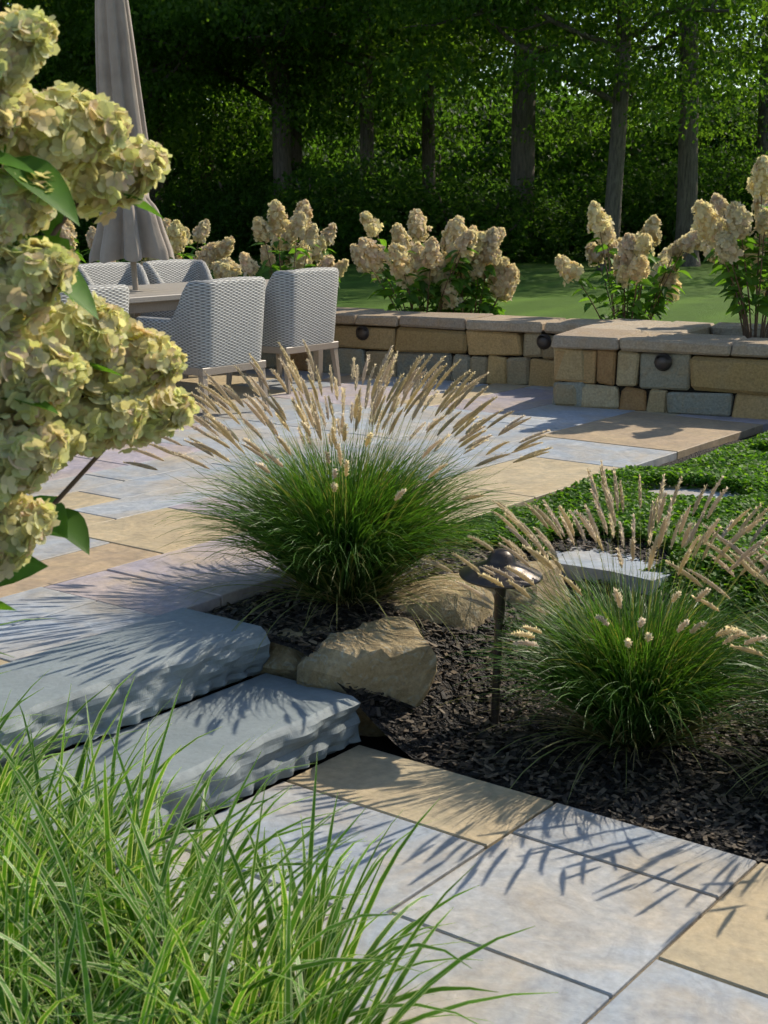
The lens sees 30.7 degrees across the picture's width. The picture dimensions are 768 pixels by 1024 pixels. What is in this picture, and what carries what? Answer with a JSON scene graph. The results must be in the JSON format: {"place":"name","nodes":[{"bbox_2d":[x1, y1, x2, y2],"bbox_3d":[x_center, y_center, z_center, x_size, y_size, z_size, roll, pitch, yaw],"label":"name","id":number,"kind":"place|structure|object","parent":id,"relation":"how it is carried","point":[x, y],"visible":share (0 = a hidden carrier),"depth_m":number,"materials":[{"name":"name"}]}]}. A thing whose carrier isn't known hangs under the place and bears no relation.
{"place":"outdoors","nodes":[
{"label":"outdoors","id":0,"kind":"place"},
{"bbox_2d":[42,247,767,856],"bbox_3d":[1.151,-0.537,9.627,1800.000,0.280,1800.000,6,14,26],"label":"lawn","id":1,"kind":"structure","parent":0,"point":[542,289],"depth_m":20.61,"materials":[{"name":"green grass"}]},
{"bbox_2d":[11,212,99,260],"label":"understory","id":2,"kind":"object","parent":1,"relation":"on","point":[81,228],"visible":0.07,"depth_m":33.02,"materials":[{"name":"green plant"}]},
{"bbox_2d":[27,214,89,248],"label":"understory","id":3,"kind":"object","parent":1,"relation":"on","point":[80,231],"depth_m":35.56,"materials":[{"name":"green plant"}]},
{"bbox_2d":[3,0,262,245],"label":"tree","id":4,"kind":"object","parent":1,"relation":"on","point":[92,55],"visible":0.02,"depth_m":39.25,"materials":[{"name":"green plant"}]},
{"bbox_2d":[0,0,270,171],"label":"tree","id":5,"kind":"object","parent":1,"relation":"on","point":[203,82],"visible":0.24,"depth_m":33.49,"materials":[{"name":"green plant"}]},
{"bbox_2d":[37,57,268,170],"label":"tree","id":6,"kind":"object","parent":1,"relation":"on","point":[178,153],"visible":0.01,"depth_m":43.66,"materials":[{"name":"green plant"}]},
{"bbox_2d":[74,136,231,219],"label":"thicket","id":7,"kind":"object","parent":1,"relation":"on","point":[171,176],"visible":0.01,"depth_m":47.57,"materials":[{"name":"green plant"}]},
{"bbox_2d":[2,0,344,218],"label":"tree","id":8,"kind":"object","parent":1,"relation":"on","point":[160,185],"visible":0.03,"depth_m":41.60,"materials":[{"name":"green plant"}]},
{"bbox_2d":[1,60,357,227],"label":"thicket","id":9,"kind":"object","parent":1,"relation":"on","point":[246,113],"visible":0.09,"depth_m":45.38,"materials":[{"name":"green plant"}]},
{"bbox_2d":[1,0,359,159],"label":"tree","id":10,"kind":"object","parent":1,"relation":"on","point":[157,36],"visible":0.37,"depth_m":33.73,"materials":[{"name":"green plant"}]},
{"bbox_2d":[153,185,266,256],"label":"shrub","id":11,"kind":"object","parent":1,"relation":"on","point":[184,220],"visible":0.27,"depth_m":36.33,"materials":[{"name":"green plant"}]},
{"bbox_2d":[151,161,338,254],"bbox_3d":[-3.498,-8.249,38.198,6.008,2.609,4.826,0,13,1],"label":"understory","id":12,"kind":"object","parent":1,"relation":"on","point":[168,196],"visible":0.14,"depth_m":37.58,"materials":[{"name":"green plant"}]},
{"bbox_2d":[160,136,359,252],"bbox_3d":[-3.347,-9.137,40.274,4.987,3.462,6.208,4,13,19],"label":"understory","id":13,"kind":"object","parent":1,"relation":"on","point":[263,153],"visible":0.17,"depth_m":39.53,"materials":[{"name":"green plant"}]},
{"bbox_2d":[168,91,394,231],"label":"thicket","id":14,"kind":"object","parent":1,"relation":"on","point":[319,140],"visible":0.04,"depth_m":45.80,"materials":[{"name":"green plant"}]},
{"bbox_2d":[235,160,329,214],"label":"understory","id":15,"kind":"object","parent":1,"relation":"on","point":[294,177],"depth_m":38.54,"materials":[{"name":"green plant"}]},
{"bbox_2d":[79,0,512,256],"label":"tree","id":16,"kind":"object","parent":1,"relation":"on","point":[281,152],"visible":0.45,"depth_m":33.56,"materials":[{"name":"green plant"}]},
{"bbox_2d":[190,174,418,261],"bbox_3d":[-1.860,-7.383,35.229,6.122,2.200,4.918,-2,13,-9],"label":"understory","id":17,"kind":"object","parent":1,"relation":"on","point":[209,216],"visible":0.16,"depth_m":34.52,"materials":[{"name":"green plant"}]},
{"bbox_2d":[41,0,588,177],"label":"tree","id":18,"kind":"object","parent":1,"relation":"on","point":[296,151],"visible":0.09,"depth_m":38.00,"materials":[{"name":"green plant"}]},
{"bbox_2d":[226,151,432,263],"bbox_3d":[-0.941,-7.233,33.548,4.973,2.650,6.191,-4,13,-19],"label":"understory","id":19,"kind":"object","parent":1,"relation":"on","point":[344,176],"visible":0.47,"depth_m":31.96,"materials":[{"name":"green plant"}]},
{"bbox_2d":[129,0,541,194],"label":"tree","id":20,"kind":"object","parent":1,"relation":"on","point":[367,127],"visible":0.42,"depth_m":33.28,"materials":[{"name":"green plant"}]},
{"bbox_2d":[287,197,383,263],"bbox_3d":[-1.110,-6.750,33.669,4.165,1.654,2.889,-46,47,-73],"label":"understory","id":21,"kind":"object","parent":1,"relation":"on","point":[351,230],"visible":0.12,"depth_m":32.21,"materials":[{"name":"green plant"}]},
{"bbox_2d":[283,179,388,260],"bbox_3d":[-1.211,-7.326,35.082,3.037,2.186,4.378,1,13,4],"label":"shrub","id":22,"kind":"object","parent":1,"relation":"on","point":[306,187],"visible":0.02,"depth_m":33.83,"materials":[{"name":"green plant"}]},
{"bbox_2d":[243,66,509,161],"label":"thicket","id":23,"kind":"object","parent":1,"relation":"on","point":[349,147],"depth_m":54.58,"materials":[{"name":"green plant"}]},
{"bbox_2d":[35,431,767,1023],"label":"mulch bed","id":24,"kind":"object","parent":1,"relation":"on","point":[433,711],"visible":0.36,"depth_m":4.49,"materials":[{"name":"black wood"}]},
{"bbox_2d":[0,790,38,920],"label":"variegated sedge","id":25,"kind":"object","parent":24,"relation":"on","point":[15,807],"visible":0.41,"depth_m":3.12,"materials":[{"name":"green plant"}]},
{"bbox_2d":[0,618,50,657],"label":"variegated sedge","id":26,"kind":"object","parent":24,"relation":"on","point":[17,621],"visible":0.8,"depth_m":3.83,"materials":[{"name":"green plant"}]},
{"bbox_2d":[0,727,82,844],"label":"variegated sedge","id":27,"kind":"object","parent":24,"relation":"on","point":[33,779],"visible":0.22,"depth_m":3.44,"materials":[{"name":"green plant"}]},
{"bbox_2d":[0,670,94,846],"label":"variegated sedge","id":28,"kind":"object","parent":24,"relation":"on","point":[5,717],"visible":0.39,"depth_m":3.65,"materials":[{"name":"green plant"}]},
{"bbox_2d":[0,715,117,926],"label":"ornamental grass","id":29,"kind":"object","parent":24,"relation":"on","point":[3,798],"depth_m":3.15,"materials":[{"name":"green plant"}]},
{"bbox_2d":[0,684,189,907],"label":"ornamental grass","id":30,"kind":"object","parent":24,"relation":"on","point":[22,767],"depth_m":3.45,"materials":[{"name":"green plant"}]},
{"bbox_2d":[0,4,199,610],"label":"hydrangea","id":31,"kind":"object","parent":24,"relation":"on","point":[84,371],"visible":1,"depth_m":2.39,"materials":[{"name":"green plant"}]},
{"bbox_2d":[0,716,243,968],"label":"ornamental grass","id":32,"kind":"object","parent":24,"relation":"on","point":[9,847],"depth_m":2.94,"materials":[{"name":"green plant"}]},
{"bbox_2d":[0,760,244,1023],"bbox_3d":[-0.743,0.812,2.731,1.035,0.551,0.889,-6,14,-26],"label":"ornamental grass","id":33,"kind":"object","parent":24,"relation":"on","point":[16,895],"depth_m":2.81,"materials":[{"name":"green plant"}]},
{"bbox_2d":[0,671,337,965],"bbox_3d":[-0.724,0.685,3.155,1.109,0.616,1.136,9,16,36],"label":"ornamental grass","id":34,"kind":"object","parent":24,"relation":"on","point":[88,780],"depth_m":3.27,"materials":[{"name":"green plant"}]},
{"bbox_2d":[0,847,373,1023],"bbox_3d":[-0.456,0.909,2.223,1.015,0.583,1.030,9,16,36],"label":"ornamental grass","id":35,"kind":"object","parent":24,"relation":"on","point":[155,979],"depth_m":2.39,"materials":[{"name":"green plant"}]},
{"bbox_2d":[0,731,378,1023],"bbox_3d":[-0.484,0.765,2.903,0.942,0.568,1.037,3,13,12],"label":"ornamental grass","id":36,"kind":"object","parent":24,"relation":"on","point":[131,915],"depth_m":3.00,"materials":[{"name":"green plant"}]},
{"bbox_2d":[0,677,393,992],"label":"ornamental grass","id":37,"kind":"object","parent":24,"relation":"on","point":[151,792],"depth_m":3.04,"materials":[{"name":"green plant"}]},
{"bbox_2d":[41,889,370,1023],"bbox_3d":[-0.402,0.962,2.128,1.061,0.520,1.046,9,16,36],"label":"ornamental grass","id":38,"kind":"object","parent":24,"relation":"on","point":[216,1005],"depth_m":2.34,"materials":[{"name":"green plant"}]},
{"bbox_2d":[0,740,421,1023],"bbox_3d":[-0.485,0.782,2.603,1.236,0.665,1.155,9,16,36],"label":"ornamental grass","id":39,"kind":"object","parent":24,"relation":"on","point":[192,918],"depth_m":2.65,"materials":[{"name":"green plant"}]},
{"bbox_2d":[0,751,557,1023],"bbox_3d":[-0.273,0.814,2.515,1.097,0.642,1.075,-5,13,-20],"label":"ornamental grass","id":40,"kind":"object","parent":24,"relation":"on","point":[195,987],"depth_m":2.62,"materials":[{"name":"green plant"}]},
{"bbox_2d":[251,625,330,680],"bbox_3d":[-0.276,0.520,4.716,0.292,0.246,0.321,9,16,36],"label":"boulder","id":41,"kind":"object","parent":24,"relation":"on","point":[283,661],"visible":0.25,"depth_m":4.61,"materials":[{"name":"brown stone"}]},
{"bbox_2d":[123,340,552,664],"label":"fountain grass","id":42,"kind":"object","parent":24,"relation":"on","point":[331,538],"depth_m":4.87,"materials":[{"name":"green plant"}]},
{"bbox_2d":[296,616,436,736],"bbox_3d":[-0.053,0.612,4.716,0.467,0.471,0.525,1,13,3],"label":"boulder","id":43,"kind":"object","parent":24,"relation":"on","point":[398,660],"visible":0.54,"depth_m":4.49,"materials":[{"name":"beige stone"}]},
{"bbox_2d":[387,573,493,628],"bbox_3d":[0.203,0.421,5.190,0.437,0.352,0.472,0,13,0],"label":"boulder","id":44,"kind":"object","parent":24,"relation":"on","point":[468,615],"visible":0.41,"depth_m":5.02,"materials":[{"name":"beige stone"}]},
{"bbox_2d":[506,560,570,619],"bbox_3d":[0.546,0.349,5.490,0.404,0.313,0.485,9,16,36],"label":"boulder","id":45,"kind":"object","parent":24,"relation":"on","point":[519,598],"visible":0.21,"depth_m":5.34,"materials":[{"name":"beige stone"}]},
{"bbox_2d":[422,460,767,804],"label":"fountain grass","id":46,"kind":"object","parent":24,"relation":"on","point":[635,679],"depth_m":4.34,"materials":[{"name":"green plant"}]},
{"bbox_2d":[449,430,767,653],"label":"ground cover","id":47,"kind":"object","parent":24,"relation":"on","point":[743,464],"visible":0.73,"depth_m":6.21,"materials":[{"name":"green plant"}]},
{"bbox_2d":[535,449,766,594],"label":"stepping stones","id":48,"kind":"object","parent":24,"relation":"on","point":[586,561],"visible":0.1,"depth_m":5.60,"materials":[{"name":"grey stone"}]},
{"bbox_2d":[665,523,767,802],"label":"fountain grass","id":49,"kind":"object","parent":24,"relation":"on","point":[762,578],"depth_m":4.21,"materials":[{"name":"green plant"}]},
{"bbox_2d":[215,0,596,197],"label":"tree","id":50,"kind":"object","parent":1,"relation":"on","point":[428,154],"visible":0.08,"depth_m":37.81,"materials":[{"name":"green plant"}]},
{"bbox_2d":[264,84,586,205],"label":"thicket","id":51,"kind":"object","parent":1,"relation":"on","point":[480,112],"visible":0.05,"depth_m":51.60,"materials":[{"name":"green plant"}]},
{"bbox_2d":[350,121,509,194],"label":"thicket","id":52,"kind":"object","parent":1,"relation":"on","point":[398,152],"visible":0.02,"depth_m":50.75,"materials":[{"name":"green plant"}]},
{"bbox_2d":[327,115,535,176],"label":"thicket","id":53,"kind":"object","parent":1,"relation":"on","point":[417,154],"visible":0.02,"depth_m":51.38,"materials":[{"name":"green plant"}]},
{"bbox_2d":[342,193,525,259],"bbox_3d":[1.110,-6.779,33.543,3.202,1.770,4.616,-16,20,-51],"label":"shrub","id":54,"kind":"object","parent":1,"relation":"on","point":[474,208],"visible":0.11,"depth_m":32.60,"materials":[{"name":"green plant"}]},
{"bbox_2d":[359,174,508,215],"bbox_3d":[1.149,-8.411,39.626,5.615,2.298,4.510,-2,13,-10],"label":"understory","id":55,"kind":"object","parent":1,"relation":"on","point":[455,192],"visible":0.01,"depth_m":38.85,"materials":[{"name":"green plant"}]},
{"bbox_2d":[375,134,510,199],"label":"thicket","id":56,"kind":"object","parent":1,"relation":"on","point":[471,156],"visible":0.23,"depth_m":46.39,"materials":[{"name":"green plant"}]},
{"bbox_2d":[340,8,566,130],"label":"tree","id":57,"kind":"object","parent":1,"relation":"on","point":[467,55],"depth_m":61.40,"materials":[{"name":"green plant"}]},
{"bbox_2d":[328,163,605,263],"bbox_3d":[2.148,-6.820,32.361,6.158,2.353,4.946,-11,17,-40],"label":"shrub","id":58,"kind":"object","parent":1,"relation":"on","point":[475,187],"visible":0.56,"depth_m":31.60,"materials":[{"name":"green plant"}]},
{"bbox_2d":[320,61,625,208],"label":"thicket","id":59,"kind":"object","parent":1,"relation":"on","point":[450,113],"visible":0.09,"depth_m":49.74,"materials":[{"name":"green plant"}]},
{"bbox_2d":[374,126,604,207],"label":"thicket","id":60,"kind":"object","parent":1,"relation":"on","point":[549,155],"visible":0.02,"depth_m":49.42,"materials":[{"name":"green plant"}]},
{"bbox_2d":[424,172,569,247],"bbox_3d":[2.827,-8.653,40.516,4.969,2.384,6.187,0,13,1],"label":"shrub","id":61,"kind":"object","parent":1,"relation":"on","point":[548,203],"visible":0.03,"depth_m":39.51,"materials":[{"name":"green plant"}]},
{"bbox_2d":[436,191,561,247],"bbox_3d":[2.901,-8.261,39.692,4.159,1.967,3.341,-2,13,-8],"label":"understory","id":62,"kind":"object","parent":1,"relation":"on","point":[557,203],"visible":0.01,"depth_m":39.03,"materials":[{"name":"green plant"}]},
{"bbox_2d":[459,548,542,723],"bbox_3d":[0.370,0.432,4.549,0.269,0.652,0.269,12,19,35],"label":"path light","id":63,"kind":"object","parent":1,"relation":"on","point":[500,558],"visible":0.82,"depth_m":4.46,"materials":[{"name":"brown metal"}]},
{"bbox_2d":[482,223,534,262],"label":"understory","id":64,"kind":"object","parent":1,"relation":"on","point":[521,252],"visible":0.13,"depth_m":32.59,"materials":[{"name":"green plant"}]},
{"bbox_2d":[258,0,767,259],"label":"tree","id":65,"kind":"object","parent":1,"relation":"on","point":[522,160],"visible":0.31,"depth_m":33.59,"materials":[{"name":"green plant"}]},
{"bbox_2d":[481,202,578,262],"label":"understory","id":66,"kind":"object","parent":1,"relation":"on","point":[546,237],"visible":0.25,"depth_m":33.43,"materials":[{"name":"green plant"}]},
{"bbox_2d":[458,81,605,208],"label":"thicket","id":67,"kind":"object","parent":1,"relation":"on","point":[547,149],"visible":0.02,"depth_m":52.14,"materials":[{"name":"green plant"}]},
{"bbox_2d":[333,0,767,270],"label":"tree","id":68,"kind":"object","parent":1,"relation":"on","point":[614,183],"visible":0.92,"depth_m":27.50,"materials":[{"name":"green plant"}]},
{"bbox_2d":[437,30,675,123],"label":"tree","id":69,"kind":"object","parent":1,"relation":"on","point":[564,82],"visible":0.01,"depth_m":67.84,"materials":[{"name":"green plant"}]},
{"bbox_2d":[369,0,767,266],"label":"tree","id":70,"kind":"object","parent":1,"relation":"on","point":[687,188],"visible":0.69,"depth_m":28.77,"materials":[{"name":"green plant"}]},
{"bbox_2d":[389,804,757,1023],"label":"paving joint","id":71,"kind":"object","parent":1,"relation":"on","point":[656,958],"visible":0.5,"depth_m":3.33,"materials":[{"name":"grey concrete"}]},
{"bbox_2d":[0,368,767,1023],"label":"patio flagstones","id":72,"kind":"object","parent":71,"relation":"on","point":[608,908],"visible":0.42,"depth_m":3.89,"materials":[{"name":"grey stone"}]},
{"bbox_2d":[55,284,129,313],"bbox_3d":[-1.919,-0.910,8.329,0.645,0.892,0.681,9,16,36],"label":"chair","id":73,"kind":"object","parent":72,"relation":"on","point":[116,294],"visible":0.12,"depth_m":8.17,"materials":[{"name":"grey wicker"}]},
{"bbox_2d":[78,262,187,377],"bbox_3d":[-1.986,-1.489,10.928,0.645,0.892,0.681,9,16,36],"label":"chair","id":74,"kind":"object","parent":72,"relation":"on","point":[99,273],"visible":0.25,"depth_m":11.03,"materials":[{"name":"grey wicker"}]},
{"bbox_2d":[89,0,178,390],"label":"umbrella","id":75,"kind":"object","parent":72,"relation":"on","point":[134,234],"visible":0.54,"depth_m":9.51,"materials":[{"name":"beige fabric"}]},
{"bbox_2d":[142,259,212,283],"bbox_3d":[-1.550,-1.613,11.488,0.645,0.892,0.681,9,16,36],"label":"chair","id":76,"kind":"object","parent":72,"relation":"on","point":[171,271],"visible":0.23,"depth_m":11.60,"materials":[{"name":"grey wicker"}]},
{"bbox_2d":[8,673,360,874],"bbox_3d":[-0.593,0.749,4.019,0.450,0.160,1.266,9,16,36],"label":"step","id":77,"kind":"object","parent":72,"relation":"on","point":[323,722],"visible":0.57,"depth_m":4.12,"materials":[{"name":"grey stone"}]},
{"bbox_2d":[0,608,269,767],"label":"step","id":78,"kind":"object","parent":77,"relation":"on","point":[162,656],"visible":0.88,"depth_m":4.25,"materials":[{"name":"grey stone"}]},
{"bbox_2d":[136,276,269,420],"bbox_3d":[-1.182,-1.099,9.180,0.645,0.892,0.681,9,16,36],"label":"chair","id":79,"kind":"object","parent":72,"relation":"on","point":[212,327],"visible":0.78,"depth_m":8.88,"materials":[{"name":"grey wicker"}]},
{"bbox_2d":[128,279,338,380],"bbox_3d":[-1.560,-1.232,10.101,1.000,0.750,2.700,9,16,36],"label":"dining table","id":80,"kind":"object","parent":72,"relation":"on","point":[154,297],"visible":0.06,"depth_m":9.50,"materials":[{"name":"beige metal"}]},
{"bbox_2d":[226,267,340,393],"bbox_3d":[-0.743,-1.376,10.423,0.645,0.892,0.681,9,16,36],"label":"chair","id":81,"kind":"object","parent":72,"relation":"on","point":[300,305],"visible":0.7,"depth_m":10.13,"materials":[{"name":"grey wicker"}]},
{"bbox_2d":[261,307,767,419],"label":"stone seat wall","id":82,"kind":"structure","parent":72,"relation":"on","point":[697,368],"depth_m":9.58,"materials":[{"name":"brown stone"}]},
{"bbox_2d":[472,66,759,235],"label":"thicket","id":83,"kind":"object","parent":1,"relation":"on","point":[568,164],"visible":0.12,"depth_m":47.23,"materials":[{"name":"green plant"}]},
{"bbox_2d":[577,198,672,241],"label":"understory","id":84,"kind":"object","parent":1,"relation":"on","point":[630,217],"visible":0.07,"depth_m":35.00,"materials":[{"name":"green plant"}]},
{"bbox_2d":[597,120,673,200],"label":"thicket","id":85,"kind":"object","parent":1,"relation":"on","point":[626,149],"visible":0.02,"depth_m":50.73,"materials":[{"name":"green plant"}]},
{"bbox_2d":[523,161,755,259],"bbox_3d":[6.586,-7.423,34.798,5.041,2.473,6.276,8,15,33],"label":"understory","id":86,"kind":"object","parent":1,"relation":"on","point":[588,198],"visible":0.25,"depth_m":33.43,"materials":[{"name":"green plant"}]},
{"bbox_2d":[549,0,767,156],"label":"tree","id":87,"kind":"object","parent":1,"relation":"on","point":[762,141],"visible":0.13,"depth_m":39.53,"materials":[{"name":"green plant"}]},
{"bbox_2d":[564,84,757,212],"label":"thicket","id":88,"kind":"object","parent":1,"relation":"on","point":[657,143],"visible":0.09,"depth_m":46.19,"materials":[{"name":"green plant"}]},
{"bbox_2d":[587,144,767,260],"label":"understory","id":89,"kind":"object","parent":1,"relation":"on","point":[728,186],"visible":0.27,"depth_m":33.23,"materials":[{"name":"green plant"}]},
{"bbox_2d":[608,38,759,191],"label":"thicket","id":90,"kind":"object","parent":1,"relation":"on","point":[719,126],"visible":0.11,"depth_m":45.69,"materials":[{"name":"green plant"}]},
{"bbox_2d":[661,143,753,198],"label":"understory","id":91,"kind":"object","parent":1,"relation":"on","point":[730,162],"visible":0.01,"depth_m":39.14,"materials":[{"name":"green plant"}]},
{"bbox_2d":[659,141,766,245],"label":"understory","id":92,"kind":"object","parent":1,"relation":"on","point":[715,154],"visible":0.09,"depth_m":34.09,"materials":[{"name":"green plant"}]},
{"bbox_2d":[672,69,759,158],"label":"thicket","id":93,"kind":"object","parent":1,"relation":"on","point":[725,87],"visible":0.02,"depth_m":46.80,"materials":[{"name":"green plant"}]},
{"bbox_2d":[699,184,767,258],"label":"understory","id":94,"kind":"object","parent":1,"relation":"on","point":[710,193],"visible":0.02,"depth_m":33.85,"materials":[{"name":"green plant"}]},
{"bbox_3d":[-0.644,-1.395,12.581,30.000,0.070,1.420,6,14,26],"label":"planting strip","id":95,"kind":"object","parent":1,"relation":"on","visible":0},
{"bbox_2d":[59,219,146,264],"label":"hydrangea","id":96,"kind":"object","parent":95,"relation":"on","point":[68,232],"visible":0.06,"depth_m":13.30,"materials":[{"name":"beige plant"}]},
{"bbox_2d":[112,218,234,278],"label":"hydrangea","id":97,"kind":"object","parent":95,"relation":"on","point":[179,235],"visible":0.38,"depth_m":13.15,"materials":[{"name":"beige plant"}]},
{"bbox_2d":[211,199,348,287],"bbox_3d":[-0.946,-2.131,12.690,1.109,1.384,1.092,9,16,36],"label":"hydrangea","id":98,"kind":"object","parent":95,"relation":"on","point":[284,235],"visible":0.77,"depth_m":12.44,"materials":[{"name":"beige plant"}]},
{"bbox_2d":[350,209,509,312],"bbox_3d":[0.360,-1.938,12.015,1.211,1.300,1.320,9,16,36],"label":"hydrangea","id":99,"kind":"object","parent":95,"relation":"on","point":[367,256],"visible":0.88,"depth_m":11.83,"materials":[{"name":"beige plant"}]},
{"bbox_2d":[415,215,519,314],"bbox_3d":[0.733,-1.968,12.261,0.926,1.251,0.904,-3,13,-12],"label":"hydrangea","id":100,"kind":"object","parent":95,"relation":"on","point":[503,289],"visible":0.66,"depth_m":12.00,"materials":[{"name":"beige plant"}]},
{"bbox_2d":[554,200,706,320],"bbox_3d":[2.036,-1.819,11.320,1.192,1.372,1.475,9,16,36],"label":"hydrangea","id":101,"kind":"object","parent":95,"relation":"on","point":[629,257],"visible":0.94,"depth_m":11.02,"materials":[{"name":"beige plant"}]},
{"bbox_2d":[691,155,767,338],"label":"hydrangea bush","id":102,"kind":"object","parent":95,"relation":"in","point":[722,227],"visible":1,"depth_m":9.38,"materials":[{"name":"beige plant"}]},
{"bbox_2d":[741,195,767,295],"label":"hydrangea","id":103,"kind":"object","parent":95,"relation":"on","point":[755,205],"visible":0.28,"depth_m":10.28,"materials":[{"name":"green plant"}]},
{"bbox_2d":[223,2,762,126],"label":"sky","id":104,"kind":"structure","parent":0,"point":[579,91],"materials":[{"name":"white"}]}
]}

